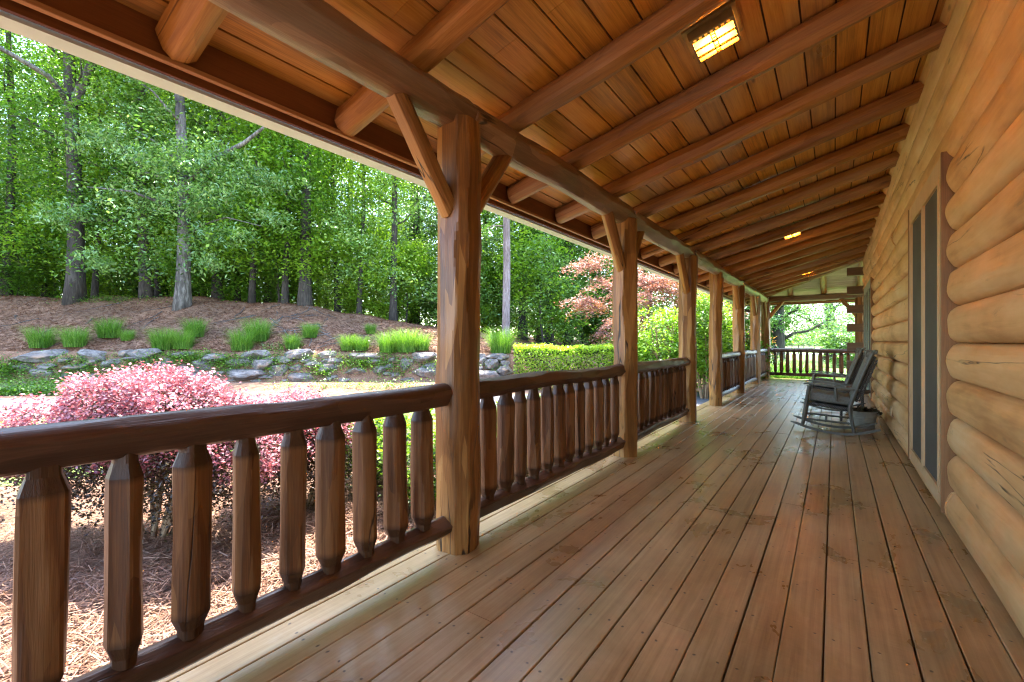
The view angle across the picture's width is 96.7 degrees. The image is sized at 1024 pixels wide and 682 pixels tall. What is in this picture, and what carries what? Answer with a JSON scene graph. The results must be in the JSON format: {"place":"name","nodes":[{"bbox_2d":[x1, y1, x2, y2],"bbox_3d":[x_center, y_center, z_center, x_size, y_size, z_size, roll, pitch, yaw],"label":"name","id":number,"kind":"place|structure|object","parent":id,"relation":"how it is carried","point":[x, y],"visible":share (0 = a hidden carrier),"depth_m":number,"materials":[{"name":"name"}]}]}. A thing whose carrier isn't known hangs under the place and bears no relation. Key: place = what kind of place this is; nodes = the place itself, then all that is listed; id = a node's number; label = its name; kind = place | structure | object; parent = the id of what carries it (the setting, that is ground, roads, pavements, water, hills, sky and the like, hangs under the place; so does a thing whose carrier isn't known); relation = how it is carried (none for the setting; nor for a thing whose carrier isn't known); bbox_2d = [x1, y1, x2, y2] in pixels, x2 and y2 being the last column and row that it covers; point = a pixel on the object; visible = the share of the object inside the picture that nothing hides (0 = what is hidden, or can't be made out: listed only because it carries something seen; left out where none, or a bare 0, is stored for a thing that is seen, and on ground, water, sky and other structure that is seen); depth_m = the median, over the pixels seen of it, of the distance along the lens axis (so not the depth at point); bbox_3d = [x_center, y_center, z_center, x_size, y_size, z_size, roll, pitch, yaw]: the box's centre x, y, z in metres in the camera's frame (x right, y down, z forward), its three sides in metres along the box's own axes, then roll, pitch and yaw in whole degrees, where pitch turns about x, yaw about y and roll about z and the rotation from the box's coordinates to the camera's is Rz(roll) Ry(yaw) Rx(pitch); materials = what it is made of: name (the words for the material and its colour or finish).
{"place":"outdoors","nodes":[
{"label":"outdoors","id":0,"kind":"place"},
{"bbox_2d":[0,392,708,417],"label":"driveway","id":1,"kind":"structure","parent":0,"point":[699,401],"depth_m":13.45,"materials":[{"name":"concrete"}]},
{"bbox_2d":[0,296,793,679],"bbox_3d":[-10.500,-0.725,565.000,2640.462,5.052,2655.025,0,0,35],"label":"ground","id":2,"kind":"structure","parent":0,"point":[368,376],"depth_m":17.88,"materials":[{"name":"brown soil"}]},
{"bbox_2d":[0,28,65,284],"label":"oak tree","id":3,"kind":"object","parent":2,"relation":"on","point":[19,106],"visible":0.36,"depth_m":24.48,"materials":[{"name":"green plant"}]},
{"bbox_2d":[0,228,65,295],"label":"understory tree","id":4,"kind":"object","parent":2,"relation":"on","point":[17,282],"visible":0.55,"depth_m":25.03,"materials":[{"name":"green plant"}]},
{"bbox_2d":[7,324,63,347],"bbox_3d":[-19.033,-0.207,18.363,2.156,0.974,2.159,0,0,35],"label":"grass clump","id":5,"kind":"object","parent":2,"relation":"on","point":[35,340],"visible":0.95,"depth_m":18.17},
{"bbox_2d":[1,191,113,297],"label":"understory tree","id":6,"kind":"object","parent":2,"relation":"on","point":[39,283],"visible":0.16,"depth_m":26.88,"materials":[{"name":"green plant"}]},
{"bbox_2d":[0,30,120,294],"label":"oak tree","id":7,"kind":"object","parent":2,"relation":"on","point":[9,35],"visible":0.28,"depth_m":24.97,"materials":[{"name":"green plant"}]},
{"bbox_2d":[0,37,134,297],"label":"forest tree","id":8,"kind":"object","parent":2,"relation":"on","point":[48,115],"visible":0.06,"depth_m":28.12,"materials":[{"name":"green plant"}]},
{"bbox_2d":[0,49,136,297],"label":"forest tree","id":9,"kind":"object","parent":2,"relation":"on","point":[88,166],"visible":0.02,"depth_m":31.42,"materials":[{"name":"green plant"}]},
{"bbox_2d":[49,324,99,346],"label":"grass clump","id":10,"kind":"object","parent":2,"relation":"on","point":[77,340],"visible":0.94,"depth_m":18.29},
{"bbox_2d":[27,238,122,297],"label":"understory tree","id":11,"kind":"object","parent":2,"relation":"on","point":[54,287],"visible":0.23,"depth_m":26.81,"materials":[{"name":"green plant"}]},
{"bbox_2d":[30,234,121,296],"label":"understory tree","id":12,"kind":"object","parent":2,"relation":"on","point":[87,279],"visible":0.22,"depth_m":26.75,"materials":[{"name":"green plant"}]},
{"bbox_2d":[0,32,175,305],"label":"oak tree","id":13,"kind":"object","parent":2,"relation":"on","point":[75,285],"visible":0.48,"depth_m":23.14,"materials":[{"name":"green plant"}]},
{"bbox_2d":[0,45,175,297],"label":"slim tree","id":14,"kind":"object","parent":2,"relation":"on","point":[95,288],"visible":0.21,"depth_m":24.32,"materials":[{"name":"green plant"}]},
{"bbox_2d":[85,316,129,337],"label":"grass clump","id":15,"kind":"object","parent":2,"relation":"on","point":[106,329],"visible":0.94,"depth_m":19.28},
{"bbox_2d":[2,51,263,298],"bbox_3d":[-20.132,-12.196,25.498,9.867,20.451,11.461,0,0,39],"label":"oak tree","id":16,"kind":"object","parent":2,"relation":"on","point":[143,285],"visible":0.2,"depth_m":23.52,"materials":[{"name":"green plant"}]},
{"bbox_2d":[100,213,174,297],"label":"understory tree","id":17,"kind":"object","parent":2,"relation":"on","point":[127,274],"visible":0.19,"depth_m":27.70,"materials":[{"name":"green plant"}]},
{"bbox_2d":[46,66,229,297],"bbox_3d":[-20.811,-10.088,26.332,9.540,16.241,8.591,0,0,35],"label":"slim tree","id":18,"kind":"object","parent":2,"relation":"on","point":[157,292],"visible":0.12,"depth_m":24.88,"materials":[{"name":"green plant"}]},
{"bbox_2d":[0,358,313,559],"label":"loropetalum shrub","id":19,"kind":"object","parent":2,"relation":"on","point":[115,395],"visible":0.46,"depth_m":3.88,"materials":[{"name":"pink plant"}]},
{"bbox_2d":[20,64,313,310],"bbox_3d":[-16.323,-10.605,21.678,10.423,18.502,11.082,0,0,-38],"label":"oak tree","id":20,"kind":"object","parent":2,"relation":"on","point":[182,297],"visible":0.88,"depth_m":20.76,"materials":[{"name":"green plant"}]},
{"bbox_2d":[141,325,192,349],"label":"grass clump","id":21,"kind":"object","parent":2,"relation":"on","point":[158,341],"visible":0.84,"depth_m":18.04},
{"bbox_2d":[164,327,201,348],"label":"grass clump","id":22,"kind":"object","parent":2,"relation":"on","point":[179,342],"visible":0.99,"depth_m":18.18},
{"bbox_2d":[135,205,232,296],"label":"understory tree","id":23,"kind":"object","parent":2,"relation":"on","point":[168,272],"visible":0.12,"depth_m":25.26,"materials":[{"name":"green plant"}]},
{"bbox_2d":[174,316,214,336],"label":"grass clump","id":24,"kind":"object","parent":2,"relation":"on","point":[200,326],"visible":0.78,"depth_m":19.06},
{"bbox_2d":[161,225,249,298],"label":"understory tree","id":25,"kind":"object","parent":2,"relation":"on","point":[198,279],"visible":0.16,"depth_m":25.25,"materials":[{"name":"green plant"}]},
{"bbox_2d":[104,85,314,298],"bbox_3d":[-16.219,-12.390,25.663,11.264,21.040,10.096,0,0,-6],"label":"oak tree","id":26,"kind":"object","parent":2,"relation":"on","point":[215,295],"visible":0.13,"depth_m":23.69,"materials":[{"name":"green plant"}]},
{"bbox_2d":[4,303,436,350],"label":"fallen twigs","id":27,"kind":"object","parent":2,"relation":"on","point":[284,330],"visible":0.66,"depth_m":21.27,"materials":[{"name":"wood"}]},
{"bbox_2d":[167,220,279,302],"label":"understory tree","id":28,"kind":"object","parent":2,"relation":"on","point":[234,280],"visible":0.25,"depth_m":24.85,"materials":[{"name":"green plant"}]},
{"bbox_2d":[132,87,328,301],"bbox_3d":[-16.743,-10.301,27.073,9.890,16.837,8.907,0,0,23],"label":"slim tree","id":29,"kind":"object","parent":2,"relation":"on","point":[193,116],"visible":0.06,"depth_m":25.59,"materials":[{"name":"green plant"}]},
{"bbox_2d":[131,97,351,302],"bbox_3d":[-13.590,-10.284,24.515,10.062,17.129,9.061,0,0,25],"label":"slim tree","id":30,"kind":"object","parent":2,"relation":"on","point":[252,292],"visible":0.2,"depth_m":23.29,"materials":[{"name":"green plant"}]},
{"bbox_2d":[222,328,266,350],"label":"grass clump","id":31,"kind":"object","parent":2,"relation":"on","point":[241,343],"visible":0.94,"depth_m":18.15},
{"bbox_2d":[0,293,507,396],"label":"ground cover","id":32,"kind":"object","parent":2,"relation":"on","point":[34,389],"visible":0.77,"depth_m":17.46,"materials":[{"name":"green plant"}]},
{"bbox_2d":[229,315,280,340],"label":"grass clump","id":33,"kind":"object","parent":2,"relation":"on","point":[263,329],"visible":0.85,"depth_m":18.99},
{"bbox_2d":[173,122,341,302],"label":"slim tree","id":34,"kind":"object","parent":2,"relation":"on","point":[269,299],"visible":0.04,"depth_m":26.91,"materials":[{"name":"green plant"}]},
{"bbox_2d":[10,348,512,381],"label":"stone wall","id":35,"kind":"structure","parent":2,"relation":"on","point":[259,366],"depth_m":17.58,"materials":[{"name":"stone"}]},
{"bbox_2d":[169,111,375,303],"bbox_3d":[-11.726,-10.436,24.503,10.313,17.556,9.287,0,0,-27],"label":"slim tree","id":36,"kind":"object","parent":2,"relation":"on","point":[285,290],"visible":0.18,"depth_m":22.98,"materials":[{"name":"green plant"}]},
{"bbox_2d":[0,295,548,370],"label":"leaf litter","id":37,"kind":"object","parent":2,"relation":"on","point":[485,350],"visible":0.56,"depth_m":21.25,"materials":[{"name":"brown"}]},
{"bbox_2d":[226,194,333,303],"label":"understory tree","id":38,"kind":"object","parent":2,"relation":"on","point":[271,280],"visible":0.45,"depth_m":24.87,"materials":[{"name":"green plant"}]},
{"bbox_2d":[217,118,385,305],"bbox_3d":[-11.055,-10.156,24.374,9.077,17.126,8.512,0,0,44],"label":"oak tree","id":39,"kind":"object","parent":2,"relation":"on","point":[304,297],"visible":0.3,"depth_m":23.17,"materials":[{"name":"green plant"}]},
{"bbox_2d":[0,436,610,681],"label":"pine straw","id":40,"kind":"object","parent":2,"relation":"on","point":[266,562],"visible":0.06,"depth_m":3.35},
{"bbox_2d":[282,229,342,308],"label":"understory tree","id":41,"kind":"object","parent":2,"relation":"on","point":[316,296],"visible":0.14,"depth_m":29.14,"materials":[{"name":"green plant"}]},
{"bbox_2d":[255,383,382,512],"bbox_3d":[-2.331,1.186,4.989,1.723,1.449,1.530,0,0,0],"label":"loropetalum shrub","id":42,"kind":"object","parent":2,"relation":"on","point":[309,434],"visible":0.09,"depth_m":4.82,"materials":[{"name":"pink plant"}]},
{"bbox_2d":[255,132,421,312],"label":"slim tree","id":43,"kind":"object","parent":2,"relation":"on","point":[368,244],"visible":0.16,"depth_m":26.30,"materials":[{"name":"green plant"}]},
{"bbox_2d":[274,155,433,314],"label":"slim tree","id":44,"kind":"object","parent":2,"relation":"on","point":[362,169],"visible":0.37,"depth_m":24.66,"materials":[{"name":"green plant"}]},
{"bbox_2d":[315,224,403,314],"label":"understory tree","id":45,"kind":"object","parent":2,"relation":"on","point":[354,299],"visible":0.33,"depth_m":26.40,"materials":[{"name":"green plant"}]},
{"bbox_2d":[309,164,437,320],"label":"oak tree","id":46,"kind":"object","parent":2,"relation":"on","point":[393,314],"visible":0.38,"depth_m":24.74,"materials":[{"name":"green plant"}]},
{"bbox_2d":[344,413,412,487],"bbox_3d":[-1.619,1.298,5.724,1.359,1.212,1.394,0,0,-29],"label":"green shrub","id":47,"kind":"object","parent":2,"relation":"on","point":[378,423],"visible":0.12,"depth_m":5.41,"materials":[{"name":"green plant"}]},
{"bbox_2d":[338,169,437,323],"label":"forest tree","id":48,"kind":"object","parent":2,"relation":"on","point":[419,221],"visible":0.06,"depth_m":32.35,"materials":[{"name":"green plant"}]},
{"bbox_2d":[339,172,436,323],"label":"forest tree","id":49,"kind":"object","parent":2,"relation":"on","point":[405,217],"visible":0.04,"depth_m":35.48,"materials":[{"name":"green plant"}]},
{"bbox_2d":[370,332,406,352],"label":"grass clump","id":50,"kind":"object","parent":2,"relation":"on","point":[386,344],"visible":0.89,"depth_m":17.94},
{"bbox_2d":[352,236,435,318],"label":"understory tree","id":51,"kind":"object","parent":2,"relation":"on","point":[381,303],"visible":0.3,"depth_m":26.60,"materials":[{"name":"green plant"}]},
{"bbox_2d":[366,234,437,323],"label":"understory tree","id":52,"kind":"object","parent":2,"relation":"on","point":[406,291],"visible":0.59,"depth_m":26.37,"materials":[{"name":"green plant"}]},
{"bbox_2d":[381,327,428,351],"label":"grass clump","id":53,"kind":"object","parent":2,"relation":"on","point":[407,345],"visible":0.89,"depth_m":17.86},
{"bbox_2d":[377,408,435,514],"bbox_3d":[-0.851,1.291,4.974,1.436,1.226,1.493,0,0,35],"label":"green shrub","id":54,"kind":"object","parent":2,"relation":"on","point":[379,450],"visible":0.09,"depth_m":4.77,"materials":[{"name":"green plant"}]},
{"bbox_2d":[386,259,437,323],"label":"understory tree","id":55,"kind":"object","parent":2,"relation":"on","point":[408,317],"visible":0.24,"depth_m":28.87,"materials":[{"name":"green plant"}]},
{"bbox_2d":[407,264,437,325],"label":"understory tree","id":56,"kind":"object","parent":2,"relation":"on","point":[429,313],"visible":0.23,"depth_m":29.09,"materials":[{"name":"green plant"}]},
{"bbox_2d":[388,174,501,321],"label":"forest tree","id":57,"kind":"object","parent":2,"relation":"on","point":[437,240],"visible":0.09,"depth_m":30.75,"materials":[{"name":"green plant"}]},
{"bbox_2d":[406,220,510,332],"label":"understory tree","id":58,"kind":"object","parent":2,"relation":"on","point":[436,290],"visible":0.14,"depth_m":26.55,"materials":[{"name":"green plant"}]},
{"bbox_2d":[430,236,515,335],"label":"understory tree","id":59,"kind":"object","parent":2,"relation":"on","point":[487,311],"visible":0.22,"depth_m":28.69,"materials":[{"name":"green plant"}]},
{"bbox_2d":[481,217,509,340],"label":"pine tree","id":60,"kind":"object","parent":2,"relation":"on","point":[506,278],"visible":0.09,"depth_m":21.85,"materials":[{"name":"grey plant"}]},
{"bbox_2d":[480,267,521,332],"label":"understory tree","id":61,"kind":"object","parent":2,"relation":"on","point":[514,317],"visible":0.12,"depth_m":30.63,"materials":[{"name":"green plant"}]},
{"bbox_2d":[480,326,522,352],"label":"grass clump","id":62,"kind":"object","parent":2,"relation":"on","point":[499,344],"visible":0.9,"depth_m":18.04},
{"bbox_2d":[481,210,580,339],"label":"forest tree","id":63,"kind":"object","parent":2,"relation":"on","point":[522,316],"visible":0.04,"depth_m":29.71,"materials":[{"name":"green plant"}]},
{"bbox_2d":[480,214,582,340],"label":"forest tree","id":64,"kind":"object","parent":2,"relation":"on","point":[525,317],"visible":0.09,"depth_m":27.94,"materials":[{"name":"green plant"}]},
{"bbox_2d":[482,222,595,345],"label":"understory tree","id":65,"kind":"object","parent":2,"relation":"on","point":[527,288],"visible":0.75,"depth_m":25.27,"materials":[{"name":"green plant"}]},
{"bbox_2d":[497,232,599,345],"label":"understory tree","id":66,"kind":"object","parent":2,"relation":"on","point":[569,338],"visible":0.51,"depth_m":25.67,"materials":[{"name":"green plant"}]},
{"bbox_2d":[480,218,641,344],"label":"forest tree","id":67,"kind":"object","parent":2,"relation":"on","point":[574,285],"visible":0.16,"depth_m":26.53,"materials":[{"name":"green plant"}]},
{"bbox_2d":[498,224,646,345],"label":"forest tree","id":68,"kind":"object","parent":2,"relation":"on","point":[589,294],"visible":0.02,"depth_m":27.68,"materials":[{"name":"green plant"}]},
{"bbox_2d":[556,276,609,345],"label":"understory tree","id":69,"kind":"object","parent":2,"relation":"on","point":[586,331],"visible":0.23,"depth_m":31.62,"materials":[{"name":"green plant"}]},
{"bbox_2d":[157,378,1023,681],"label":"porch deck","id":70,"kind":"structure","parent":2,"relation":"on","point":[753,532],"depth_m":2.23,"materials":[{"name":"wood"}]},
{"bbox_2d":[386,93,511,555],"bbox_3d":[-0.314,-0.035,2.676,0.268,2.470,1.080,0,0,35],"label":"porch post","id":71,"kind":"object","parent":70,"relation":"on","point":[460,187],"visible":0.94,"depth_m":2.56,"materials":[{"name":"wood"}]},
{"bbox_2d":[0,383,452,681],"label":"railing","id":72,"kind":"object","parent":71,"relation":"attached to","point":[40,456],"visible":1,"depth_m":1.55,"materials":[{"name":"wood"}]},
{"bbox_2d":[480,364,625,517],"bbox_3d":[0.436,0.668,3.734,0.134,0.884,2.440,0,0,35],"label":"railing","id":73,"kind":"object","parent":71,"relation":"attached to","point":[559,426],"visible":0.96,"depth_m":3.40,"materials":[{"name":"wood"}]},
{"bbox_2d":[601,211,644,457],"bbox_3d":[1.190,-0.035,4.793,0.269,2.470,1.087,0,0,35],"label":"porch post","id":74,"kind":"object","parent":70,"relation":"on","point":[625,238],"visible":0.85,"depth_m":4.68,"materials":[{"name":"wood"}]},
{"bbox_2d":[637,357,690,440],"bbox_3d":[1.917,0.667,5.828,0.137,0.873,2.370,0,0,35],"label":"railing","id":75,"kind":"object","parent":74,"relation":"attached to","point":[661,393],"visible":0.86,"depth_m":5.70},
{"bbox_2d":[675,253,697,421],"bbox_3d":[2.534,-0.035,6.693,0.270,2.470,0.682,0,0,35],"label":"porch post","id":76,"kind":"object","parent":70,"relation":"on","point":[688,278],"visible":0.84,"depth_m":6.75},
{"bbox_2d":[709,272,723,405],"bbox_3d":[3.926,-0.035,8.665,0.245,2.470,0.668,0,0,35],"label":"porch post","id":77,"kind":"object","parent":70,"relation":"on","point":[715,342],"visible":0.99,"depth_m":8.40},
{"bbox_2d":[732,285,744,392],"bbox_3d":[5.122,-0.035,10.350,0.272,2.470,0.666,0,0,35],"label":"porch post","id":78,"kind":"object","parent":70,"relation":"on","point":[738,320],"visible":0.76,"depth_m":10.40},
{"bbox_2d":[722,351,740,396],"bbox_3d":[4.523,0.667,9.509,0.133,0.871,2.310,0,0,35],"label":"railing","id":79,"kind":"object","parent":78,"relation":"attached to","point":[730,370],"visible":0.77,"depth_m":9.43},
{"bbox_2d":[750,295,760,383],"bbox_3d":[6.708,-0.035,12.597,0.271,2.470,0.679,0,0,35],"label":"porch post","id":80,"kind":"object","parent":70,"relation":"on","point":[755,320],"visible":0.78,"depth_m":12.66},
{"bbox_2d":[745,350,756,384],"bbox_3d":[6.028,0.668,11.642,0.136,0.882,2.590,0,0,35],"label":"railing","id":81,"kind":"object","parent":80,"relation":"attached to","point":[750,366],"visible":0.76,"depth_m":11.75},
{"bbox_2d":[761,301,783,378],"bbox_3d":[8.209,-0.035,14.561,0.787,2.470,0.533,0,0,-9],"label":"porch post","id":82,"kind":"object","parent":70,"relation":"on","point":[766,315],"visible":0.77,"depth_m":14.58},
{"bbox_2d":[770,348,855,377],"bbox_3d":[9.176,0.664,13.991,2.240,0.870,0.136,0,0,35],"label":"railing","id":83,"kind":"object","parent":82,"relation":"attached to","point":[820,357],"visible":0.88,"depth_m":13.97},
{"bbox_2d":[800,347,866,411],"bbox_3d":[5.596,0.648,7.943,0.940,1.079,0.618,0,0,35],"label":"rocking chair","id":84,"kind":"object","parent":70,"relation":"on","point":[859,356],"visible":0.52,"depth_m":7.71,"materials":[{"name":"grey paint"}]},
{"bbox_2d":[790,350,880,435],"bbox_3d":[4.245,0.648,6.008,0.940,1.079,0.618,0,0,35],"label":"rocking chair","id":85,"kind":"object","parent":70,"relation":"on","point":[834,399],"visible":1,"depth_m":5.81,"materials":[{"name":"grey paint"}]},
{"bbox_2d":[839,297,862,374],"bbox_3d":[9.997,-0.035,13.408,0.662,2.470,0.251,0,0,35],"label":"porch post","id":86,"kind":"object","parent":70,"relation":"on","point":[858,320],"visible":0.34,"depth_m":13.23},
{"bbox_2d":[846,411,879,428],"bbox_3d":[4.875,1.084,6.327,0.330,0.232,0.330,0,0,-5],"label":"metal tub","id":87,"kind":"object","parent":70,"relation":"on","point":[861,418],"visible":0.66,"depth_m":6.20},
{"bbox_2d":[513,342,702,389],"bbox_3d":[3.442,0.969,16.792,6.860,1.868,1.569,0,0,0],"label":"clipped hedge","id":88,"kind":"object","parent":2,"relation":"on","point":[531,350],"visible":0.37,"depth_m":16.32,"materials":[{"name":"green plant"}]},
{"bbox_2d":[574,273,644,345],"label":"understory tree","id":89,"kind":"object","parent":2,"relation":"on","point":[595,331],"visible":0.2,"depth_m":29.91,"materials":[{"name":"green plant"}]},
{"bbox_2d":[555,243,673,335],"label":"forest tree","id":90,"kind":"object","parent":2,"relation":"on","point":[602,291],"visible":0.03,"depth_m":29.35,"materials":[{"name":"green plant"}]},
{"bbox_2d":[554,252,776,354],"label":"japanese maple","id":91,"kind":"object","parent":2,"relation":"on","point":[663,285],"visible":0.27,"depth_m":17.80,"materials":[{"name":"red plant"}]},
{"bbox_2d":[637,305,724,386],"bbox_3d":[5.399,0.358,15.451,2.986,3.179,3.620,0,0,-24],"label":"garden bush","id":92,"kind":"object","parent":2,"relation":"on","point":[661,350],"visible":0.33,"depth_m":15.13,"materials":[{"name":"green plant"}]},
{"bbox_2d":[660,290,749,398],"bbox_3d":[6.000,0.094,14.193,3.083,3.796,2.507,0,0,35],"label":"garden bush","id":93,"kind":"object","parent":2,"relation":"on","point":[702,320],"visible":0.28,"depth_m":13.92,"materials":[{"name":"green plant"}]},
{"bbox_2d":[699,304,781,383],"bbox_3d":[7.299,0.379,15.214,3.059,3.337,2.730,0,0,35],"label":"garden bush","id":94,"kind":"object","parent":2,"relation":"on","point":[747,333],"visible":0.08,"depth_m":14.61,"materials":[{"name":"green plant"}]},
{"bbox_2d":[847,0,1023,637],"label":"log house","id":95,"kind":"structure","parent":2,"relation":"on","point":[941,290],"depth_m":2.57,"materials":[{"name":"brown wood"}]},
{"bbox_2d":[0,0,946,312],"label":"porch roof","id":96,"kind":"structure","parent":95,"relation":"attached to","point":[758,142],"depth_m":3.04,"materials":[{"name":"brown wood"}]},
{"bbox_2d":[681,0,742,63],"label":"ceiling light","id":97,"kind":"object","parent":96,"relation":"attached to","point":[714,32],"visible":0.98,"depth_m":2.67,"materials":[{"name":"glass"}]},
{"bbox_2d":[863,277,876,398],"bbox_3d":[7.594,-0.055,9.664,0.105,2.330,2.550,0,0,35],"label":"door","id":98,"kind":"structure","parent":95,"relation":"in","point":[868,292],"depth_m":9.36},
{"bbox_2d":[908,151,962,512],"bbox_3d":[3.282,-0.055,3.570,0.105,2.330,1.620,0,0,35],"label":"door","id":99,"kind":"structure","parent":95,"relation":"in","point":[930,418],"depth_m":3.34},
{"bbox_2d":[0,33,854,339],"label":"sky","id":100,"kind":"structure","parent":0,"point":[844,309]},
{"bbox_2d":[771,346,846,378],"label":"field","id":101,"kind":"structure","parent":0,"point":[810,359],"depth_m":46.66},
{"bbox_2d":[707,293,853,366],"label":"shade tree","id":102,"kind":"object","parent":101,"relation":"on","point":[779,339],"visible":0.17,"depth_m":26.51,"materials":[{"name":"green plant"}]},
{"bbox_2d":[745,304,824,353],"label":"shade tree","id":103,"kind":"object","parent":101,"relation":"on","point":[785,323],"visible":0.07,"depth_m":28.28,"materials":[{"name":"green plant"}]},
{"bbox_2d":[770,302,854,361],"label":"shade tree","id":104,"kind":"object","parent":101,"relation":"on","point":[805,322],"visible":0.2,"depth_m":39.76,"materials":[{"name":"green plant"}]},
{"bbox_2d":[790,303,854,353],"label":"shade tree","id":105,"kind":"object","parent":101,"relation":"on","point":[845,317],"visible":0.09,"depth_m":36.15,"materials":[{"name":"green plant"}]},
{"bbox_2d":[813,329,854,367],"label":"shade tree","id":106,"kind":"object","parent":101,"relation":"on","point":[826,342],"visible":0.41,"depth_m":30.95,"materials":[{"name":"green plant"}]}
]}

